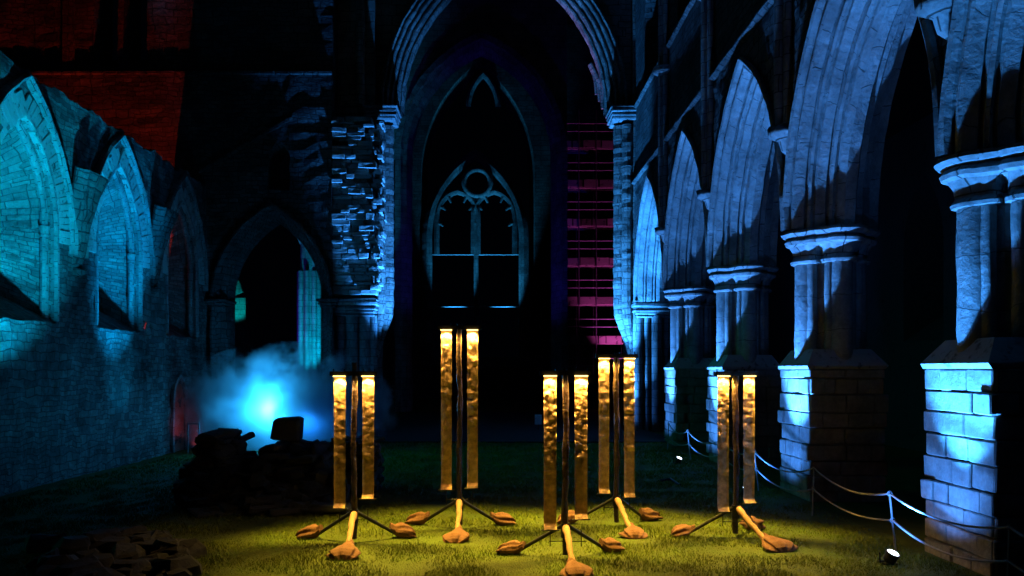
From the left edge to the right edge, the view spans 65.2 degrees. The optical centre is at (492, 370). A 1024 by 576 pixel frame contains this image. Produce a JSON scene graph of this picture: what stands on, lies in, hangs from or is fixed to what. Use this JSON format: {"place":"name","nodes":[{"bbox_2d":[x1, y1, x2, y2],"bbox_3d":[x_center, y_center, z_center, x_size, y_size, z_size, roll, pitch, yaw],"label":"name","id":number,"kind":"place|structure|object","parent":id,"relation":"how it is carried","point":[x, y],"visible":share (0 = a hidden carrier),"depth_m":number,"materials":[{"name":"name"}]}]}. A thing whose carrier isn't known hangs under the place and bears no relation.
{"place":"outdoors","nodes":[
{"label":"outdoors","id":0,"kind":"place"},
{"bbox_2d":[235,278,248,384],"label":"broken gable","id":1,"kind":"structure","parent":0,"point":[242,339],"depth_m":46.00,"materials":[{"name":"stone"}]},
{"bbox_2d":[0,381,983,575],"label":"ground","id":2,"kind":"structure","parent":0,"point":[905,475],"depth_m":11.87,"materials":[{"name":"green plant"}]},
{"bbox_2d":[0,51,208,496],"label":"aisle wall","id":3,"kind":"structure","parent":2,"relation":"on","point":[103,243],"depth_m":20.17,"materials":[{"name":"stone"}]},
{"bbox_2d":[175,382,183,451],"bbox_3d":[-10.199,1.525,25.950,0.022,2.350,0.840,0,0,0],"label":"door","id":4,"kind":"structure","parent":3,"relation":"in","point":[179,441],"depth_m":26.02,"materials":[{"name":"brown wood"}]},
{"bbox_2d":[21,524,201,575],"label":"stone footing","id":5,"kind":"object","parent":2,"relation":"on","point":[162,552],"visible":1,"depth_m":9.00,"materials":[{"name":"stone"}]},
{"bbox_2d":[0,0,339,435],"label":"transept wall","id":6,"kind":"structure","parent":2,"relation":"on","point":[231,104],"depth_m":28.51,"materials":[{"name":"stone"}]},
{"bbox_2d":[187,423,199,452],"bbox_3d":[-9.425,2.135,25.200,0.398,0.970,0.048,0,0,0],"label":"railing","id":7,"kind":"object","parent":2,"relation":"on","point":[188,434],"visible":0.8,"depth_m":25.18,"materials":[{"name":"metal"}]},
{"bbox_2d":[171,417,387,517],"bbox_3d":[-3.693,1.587,13.686,3.458,1.562,3.610,0,0,0],"label":"ruined pier base","id":8,"kind":"object","parent":2,"relation":"on","point":[288,470],"visible":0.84,"depth_m":12.97,"materials":[{"name":"stone"}]},
{"bbox_2d":[231,380,332,442],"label":"wall","id":9,"kind":"structure","parent":2,"relation":"on","point":[257,407],"depth_m":29.00,"materials":[{"name":"stone"}]},
{"bbox_2d":[297,239,320,382],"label":"transept pier","id":10,"kind":"structure","parent":2,"relation":"on","point":[308,330],"depth_m":40.07,"materials":[{"name":"stone"}]},
{"bbox_2d":[295,362,415,560],"bbox_3d":[-1.783,1.051,9.973,1.578,2.303,1.468,0,0,0],"label":"lamp stand","id":11,"kind":"object","parent":2,"relation":"on","point":[347,550],"visible":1,"depth_m":10.15,"materials":[{"name":"gold metal"}]},
{"bbox_2d":[331,0,401,431],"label":"crossing pier","id":12,"kind":"structure","parent":2,"relation":"on","point":[364,124],"depth_m":28.91,"materials":[{"name":"stone"}]},
{"bbox_2d":[376,0,630,122],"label":"crossing arch","id":13,"kind":"structure","parent":12,"relation":"on","point":[404,26],"depth_m":29.75,"materials":[{"name":"stone"}]},
{"bbox_2d":[405,323,516,543],"bbox_3d":[-0.454,0.775,10.898,1.612,2.851,1.500,0,0,0],"label":"lamp stand","id":14,"kind":"object","parent":2,"relation":"on","point":[458,534],"visible":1,"depth_m":11.05,"materials":[{"name":"gold metal"}]},
{"bbox_2d":[394,0,567,411],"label":"arch","id":15,"kind":"structure","parent":2,"relation":"on","point":[523,43],"depth_m":42.09,"materials":[{"name":"grey stone"}]},
{"bbox_2d":[383,25,620,398],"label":"end wall","id":16,"kind":"structure","parent":2,"relation":"on","point":[520,377],"depth_m":62.00,"materials":[{"name":"stone"}]},
{"bbox_2d":[496,368,624,575],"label":"lamp stand","id":17,"kind":"object","parent":2,"relation":"on","point":[573,566],"visible":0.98,"depth_m":9.29,"materials":[{"name":"gold metal"}]},
{"bbox_2d":[557,352,662,538],"bbox_3d":[1.698,0.970,11.153,1.581,2.461,1.557,0,0,0],"label":"lamp stand","id":18,"kind":"object","parent":2,"relation":"on","point":[631,531],"visible":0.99,"depth_m":11.24,"materials":[{"name":"gold metal"}]},
{"bbox_2d":[605,0,669,430],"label":"crossing pier","id":19,"kind":"structure","parent":2,"relation":"on","point":[644,328],"depth_m":29.32,"materials":[{"name":"grey stone"}]},
{"bbox_2d":[660,478,680,484],"bbox_3d":[3.468,2.175,15.566,0.237,0.106,0.564,0,0,-8],"label":"cable","id":20,"kind":"object","parent":2,"relation":"on","point":[670,479],"visible":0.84,"depth_m":15.78,"materials":[{"name":"black metal"}]},
{"bbox_2d":[673,456,681,463],"bbox_3d":[4.390,2.125,18.978,0.213,0.172,0.204,0,0,0],"label":"floodlight","id":21,"kind":"object","parent":2,"relation":"on","point":[678,459],"visible":1,"depth_m":18.93,"materials":[{"name":"black metal"}]},
{"bbox_2d":[663,286,715,445],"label":"clustered pier","id":22,"kind":"structure","parent":2,"relation":"on","point":[689,361],"depth_m":23.41,"materials":[{"name":"stone"}]},
{"bbox_2d":[671,369,797,552],"bbox_3d":[3.071,1.095,10.443,1.450,2.229,1.628,0,0,0],"label":"lamp stand","id":23,"kind":"object","parent":2,"relation":"on","point":[771,542],"visible":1,"depth_m":10.47,"materials":[{"name":"gold metal"}]},
{"bbox_2d":[706,263,781,465],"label":"clustered pier","id":24,"kind":"structure","parent":2,"relation":"on","point":[742,291],"depth_m":18.48,"materials":[{"name":"stone"}]},
{"bbox_2d":[777,223,888,501],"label":"clustered pier","id":25,"kind":"structure","parent":2,"relation":"on","point":[834,422],"depth_m":13.49,"materials":[{"name":"stone"}]},
{"bbox_2d":[667,423,1023,575],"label":"rope barrier","id":26,"kind":"object","parent":2,"relation":"on","point":[1009,528],"visible":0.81,"depth_m":9.61,"materials":[{"name":"white fabric"}]},
{"bbox_2d":[877,549,899,564],"bbox_3d":[4.530,2.129,9.138,0.213,0.172,0.204,0,0,0],"label":"floodlight","id":27,"kind":"object","parent":2,"relation":"on","point":[891,557],"visible":0.99,"depth_m":9.09,"materials":[{"name":"black metal"}]},
{"bbox_2d":[920,141,1023,575],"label":"clustered pier","id":28,"kind":"structure","parent":2,"relation":"on","point":[974,425],"depth_m":8.89,"materials":[{"name":"stone"}]},
{"bbox_2d":[631,0,1023,301],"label":"arcade wall","id":29,"kind":"structure","parent":28,"relation":"on","point":[754,119],"depth_m":14.04,"materials":[{"name":"stone"}]},
{"bbox_2d":[356,412,666,442],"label":"gravel floor","id":30,"kind":"structure","parent":0,"point":[495,427],"depth_m":29.24,"materials":[{"name":"grey gravel"}]},
{"bbox_2d":[535,415,541,429],"bbox_3d":[1.650,1.900,29.022,0.260,0.600,0.074,0,0,0],"label":"notice board","id":31,"kind":"object","parent":30,"relation":"on","point":[538,419],"visible":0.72,"depth_m":28.98,"materials":[{"name":"black metal"}]},
{"bbox_2d":[112,0,932,380],"label":"sky","id":32,"kind":"structure","parent":0,"point":[268,276],"materials":[{"name":"black"}]},
{"bbox_2d":[567,109,716,408],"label":"scaffold tower","id":33,"kind":"structure","parent":0,"point":[593,146],"depth_m":46.03,"materials":[{"name":"metal"}]},
{"bbox_2d":[769,113,956,451],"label":"aisle wall","id":34,"kind":"structure","parent":0,"point":[911,299],"depth_m":22.55,"materials":[{"name":"stone"}]}
]}

